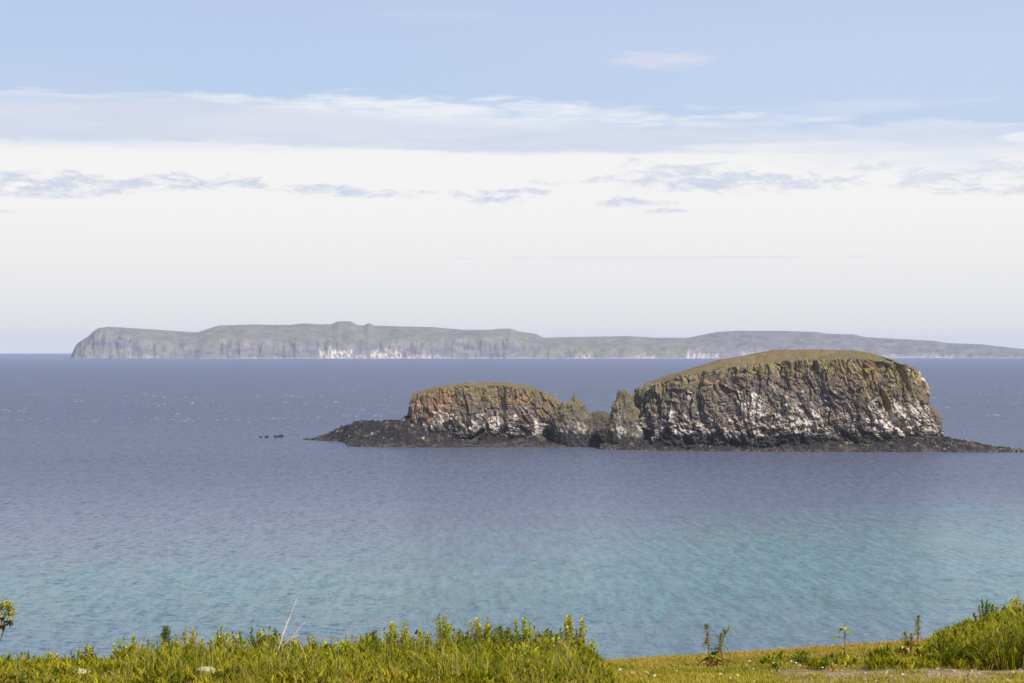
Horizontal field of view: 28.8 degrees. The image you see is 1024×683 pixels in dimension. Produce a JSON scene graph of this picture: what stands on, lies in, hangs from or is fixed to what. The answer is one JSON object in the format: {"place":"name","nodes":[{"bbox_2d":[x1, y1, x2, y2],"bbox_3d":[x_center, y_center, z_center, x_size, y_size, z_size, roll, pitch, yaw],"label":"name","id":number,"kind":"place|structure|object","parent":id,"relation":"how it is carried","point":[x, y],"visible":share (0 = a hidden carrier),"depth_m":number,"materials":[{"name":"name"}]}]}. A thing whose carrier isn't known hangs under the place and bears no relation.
{"place":"outdoors","nodes":[
{"label":"outdoors","id":0,"kind":"place"},
{"bbox_2d":[0,353,1023,661],"bbox_3d":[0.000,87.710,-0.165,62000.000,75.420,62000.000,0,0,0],"label":"sea","id":1,"kind":"structure","parent":0,"point":[140,499],"depth_m":574.83,"materials":[{"name":"liquid"}]},
{"bbox_2d":[302,382,609,447],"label":"rock island","id":2,"kind":"object","parent":1,"relation":"in","point":[489,414],"visible":0.94,"depth_m":988.81,"materials":[{"name":"grey stone"}]},
{"bbox_2d":[598,349,1014,452],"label":"rock island","id":3,"kind":"object","parent":1,"relation":"in","point":[809,400],"visible":0.93,"depth_m":946.62,"materials":[{"name":"grey stone"}]},
{"bbox_2d":[0,602,1023,682],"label":"grass","id":4,"kind":"structure","parent":0,"point":[972,646],"depth_m":19.00,"materials":[{"name":"green plant"}]},
{"bbox_2d":[71,669,91,675],"bbox_3d":[-3.890,2.994,17.991,0.219,0.077,0.151,0,0,14],"label":"stone","id":5,"kind":"object","parent":4,"relation":"on","point":[78,674],"visible":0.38,"depth_m":17.94,"materials":[{"name":"beige stone"}]},
{"bbox_2d":[196,666,219,675],"bbox_3d":[-2.721,2.951,17.802,0.219,0.094,0.157,0,0,4],"label":"stone","id":6,"kind":"object","parent":4,"relation":"on","point":[207,668],"visible":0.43,"depth_m":17.75,"materials":[{"name":"beige stone"}]},
{"bbox_2d":[0,0,1023,352],"label":"sky","id":7,"kind":"structure","parent":0,"point":[543,168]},
{"bbox_2d":[71,321,1023,358],"bbox_3d":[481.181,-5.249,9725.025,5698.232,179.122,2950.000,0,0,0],"label":"headland island","id":8,"kind":"structure","parent":0,"point":[343,340],"depth_m":8425.24,"materials":[{"name":"grey stone"}]},
{"bbox_2d":[616,641,1023,682],"bbox_3d":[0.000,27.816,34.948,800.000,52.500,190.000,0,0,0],"label":"ground","id":9,"kind":"structure","parent":0,"point":[944,672],"depth_m":19.56,"materials":[{"name":"green plant"}]},
{"bbox_2d":[0,599,19,640],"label":"leafy branch","id":10,"kind":"object","parent":9,"relation":"on","point":[9,607],"visible":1,"depth_m":21.98,"materials":[{"name":"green plant"}]},
{"bbox_2d":[33,651,58,662],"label":"leafy shrub","id":11,"kind":"object","parent":9,"relation":"on","point":[49,655],"visible":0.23,"depth_m":22.48,"materials":[{"name":"green plant"}]},
{"bbox_2d":[76,644,95,658],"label":"leafy shrub","id":12,"kind":"object","parent":9,"relation":"on","point":[86,650],"visible":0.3,"depth_m":23.63,"materials":[{"name":"green plant"}]},
{"bbox_2d":[112,634,141,657],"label":"leafy shrub","id":13,"kind":"object","parent":9,"relation":"on","point":[119,646],"visible":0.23,"depth_m":22.80,"materials":[{"name":"green plant"}]},
{"bbox_2d":[158,626,171,649],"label":"leafy shrub","id":14,"kind":"object","parent":9,"relation":"on","point":[164,634],"visible":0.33,"depth_m":23.38,"materials":[{"name":"green plant"}]},
{"bbox_2d":[167,627,203,651],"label":"leafy shrub","id":15,"kind":"object","parent":9,"relation":"on","point":[192,637],"visible":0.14,"depth_m":22.59,"materials":[{"name":"green plant"}]},
{"bbox_2d":[207,625,233,653],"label":"leafy shrub","id":16,"kind":"object","parent":9,"relation":"on","point":[220,636],"visible":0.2,"depth_m":22.36,"materials":[{"name":"green plant"}]},
{"bbox_2d":[222,645,248,657],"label":"leafy shrub","id":17,"kind":"object","parent":9,"relation":"on","point":[233,649],"visible":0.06,"depth_m":20.82,"materials":[{"name":"green plant"}]},
{"bbox_2d":[232,627,265,649],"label":"leafy shrub","id":18,"kind":"object","parent":9,"relation":"on","point":[253,638],"visible":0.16,"depth_m":23.00,"materials":[{"name":"green plant"}]},
{"bbox_2d":[255,628,285,649],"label":"leafy shrub","id":19,"kind":"object","parent":9,"relation":"on","point":[276,632],"visible":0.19,"depth_m":22.39,"materials":[{"name":"green plant"}]},
{"bbox_2d":[277,639,303,653],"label":"leafy shrub","id":20,"kind":"object","parent":9,"relation":"on","point":[292,643],"visible":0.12,"depth_m":21.79,"materials":[{"name":"green plant"}]},
{"bbox_2d":[276,597,305,654],"bbox_3d":[-2.417,3.093,21.193,0.452,0.770,0.128,0,0,0],"label":"dead branch","id":21,"kind":"object","parent":9,"relation":"on","point":[285,643],"visible":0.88,"depth_m":21.19,"materials":[{"name":"grey wood"}]},
{"bbox_2d":[303,637,328,652],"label":"leafy shrub","id":22,"kind":"object","parent":9,"relation":"on","point":[313,641],"visible":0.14,"depth_m":22.55,"materials":[{"name":"green plant"}]},
{"bbox_2d":[318,641,350,660],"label":"leafy shrub","id":23,"kind":"object","parent":9,"relation":"on","point":[342,648],"visible":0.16,"depth_m":21.00,"materials":[{"name":"green plant"}]},
{"bbox_2d":[335,634,360,649],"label":"leafy shrub","id":24,"kind":"object","parent":9,"relation":"on","point":[345,642],"visible":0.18,"depth_m":22.79,"materials":[{"name":"green plant"}]},
{"bbox_2d":[362,630,388,655],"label":"leafy shrub","id":25,"kind":"object","parent":9,"relation":"on","point":[373,636],"visible":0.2,"depth_m":21.78,"materials":[{"name":"green plant"}]},
{"bbox_2d":[382,621,410,648],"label":"leafy shrub","id":26,"kind":"object","parent":9,"relation":"on","point":[392,626],"visible":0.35,"depth_m":22.81,"materials":[{"name":"green plant"}]},
{"bbox_2d":[401,628,438,654],"bbox_3d":[-0.998,3.327,21.422,0.415,0.490,0.336,0,0,-17],"label":"leafy shrub","id":27,"kind":"object","parent":9,"relation":"on","point":[420,637],"visible":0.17,"depth_m":21.41,"materials":[{"name":"green plant"}]},
{"bbox_2d":[435,614,453,650],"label":"leafy shrub","id":28,"kind":"object","parent":9,"relation":"on","point":[439,632],"visible":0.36,"depth_m":22.98,"materials":[{"name":"green plant"}]},
{"bbox_2d":[448,630,477,653],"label":"leafy shrub","id":29,"kind":"object","parent":9,"relation":"on","point":[463,638],"visible":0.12,"depth_m":21.00,"materials":[{"name":"green plant"}]},
{"bbox_2d":[464,615,497,649],"bbox_3d":[-0.324,3.419,22.611,0.418,0.621,0.353,0,0,24],"label":"leafy shrub","id":30,"kind":"object","parent":9,"relation":"on","point":[486,627],"visible":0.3,"depth_m":22.59,"materials":[{"name":"green plant"}]},
{"bbox_2d":[489,624,516,659],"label":"leafy shrub","id":31,"kind":"object","parent":9,"relation":"on","point":[501,629],"visible":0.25,"depth_m":21.39,"materials":[{"name":"green plant"}]},
{"bbox_2d":[503,617,533,648],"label":"leafy shrub","id":32,"kind":"object","parent":9,"relation":"on","point":[526,631],"visible":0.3,"depth_m":22.48,"materials":[{"name":"green plant"}]},
{"bbox_2d":[510,642,540,659],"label":"leafy shrub","id":33,"kind":"object","parent":9,"relation":"on","point":[525,650],"visible":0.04,"depth_m":20.48,"materials":[{"name":"green plant"}]},
{"bbox_2d":[530,628,569,648],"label":"leafy shrub","id":34,"kind":"object","parent":9,"relation":"on","point":[541,636],"visible":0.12,"depth_m":21.98,"materials":[{"name":"green plant"}]},
{"bbox_2d":[546,637,576,655],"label":"leafy shrub","id":35,"kind":"object","parent":9,"relation":"on","point":[558,640],"visible":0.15,"depth_m":20.98,"materials":[{"name":"green plant"}]},
{"bbox_2d":[558,614,587,653],"bbox_3d":[0.684,3.382,22.387,0.326,0.607,0.289,0,0,-22],"label":"leafy shrub","id":36,"kind":"object","parent":9,"relation":"on","point":[568,628],"visible":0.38,"depth_m":22.39,"materials":[{"name":"green plant"}]},
{"bbox_2d":[576,638,597,654],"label":"leafy shrub","id":37,"kind":"object","parent":9,"relation":"on","point":[592,646],"visible":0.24,"depth_m":21.56,"materials":[{"name":"green plant"}]},
{"bbox_2d":[630,671,648,674],"bbox_3d":[1.248,3.283,19.620,0.228,0.068,0.151,0,0,25],"label":"stone","id":38,"kind":"object","parent":9,"relation":"on","point":[634,672],"visible":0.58,"depth_m":19.60,"materials":[{"name":"beige stone"}]},
{"bbox_2d":[698,623,729,665],"bbox_3d":[2.141,3.278,21.375,0.346,0.516,0.334,0,0,24],"label":"dock plant","id":39,"kind":"object","parent":9,"relation":"on","point":[712,653],"visible":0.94,"depth_m":21.39,"materials":[{"name":"green plant"}]},
{"bbox_2d":[709,624,735,665],"bbox_3d":[2.251,3.254,21.181,0.385,0.509,0.096,0,0,0],"label":"curly weed","id":40,"kind":"object","parent":9,"relation":"on","point":[721,657],"visible":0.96,"depth_m":21.19,"materials":[{"name":"green plant"}]},
{"bbox_2d":[831,624,859,659],"bbox_3d":[3.582,3.235,21.355,0.319,0.411,0.136,0,0,19],"label":"broadleaf weed","id":41,"kind":"object","parent":9,"relation":"on","point":[844,637],"visible":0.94,"depth_m":21.38,"materials":[{"name":"green plant"}]},
{"bbox_2d":[890,630,916,656],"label":"dock plant","id":42,"kind":"object","parent":9,"relation":"on","point":[904,647],"visible":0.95,"depth_m":21.79,"materials":[{"name":"green plant"}]},
{"bbox_2d":[899,615,925,657],"bbox_3d":[4.424,3.233,21.784,0.336,0.486,0.262,0,0,-16],"label":"dock plant","id":43,"kind":"object","parent":9,"relation":"on","point":[915,647],"visible":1,"depth_m":21.78,"materials":[{"name":"green plant"}]},
{"bbox_2d":[951,617,981,627],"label":"leafy shrub","id":44,"kind":"object","parent":9,"relation":"on","point":[968,620],"visible":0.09,"depth_m":22.97,"materials":[{"name":"green plant"}]},
{"bbox_2d":[971,598,996,625],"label":"leafy shrub","id":45,"kind":"object","parent":9,"relation":"on","point":[987,609],"visible":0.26,"depth_m":22.97,"materials":[{"name":"green plant"}]},
{"bbox_2d":[1002,595,1023,618],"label":"leafy shrub","id":46,"kind":"object","parent":9,"relation":"on","point":[1012,604],"visible":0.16,"depth_m":22.39,"materials":[{"name":"green plant"}]}
]}

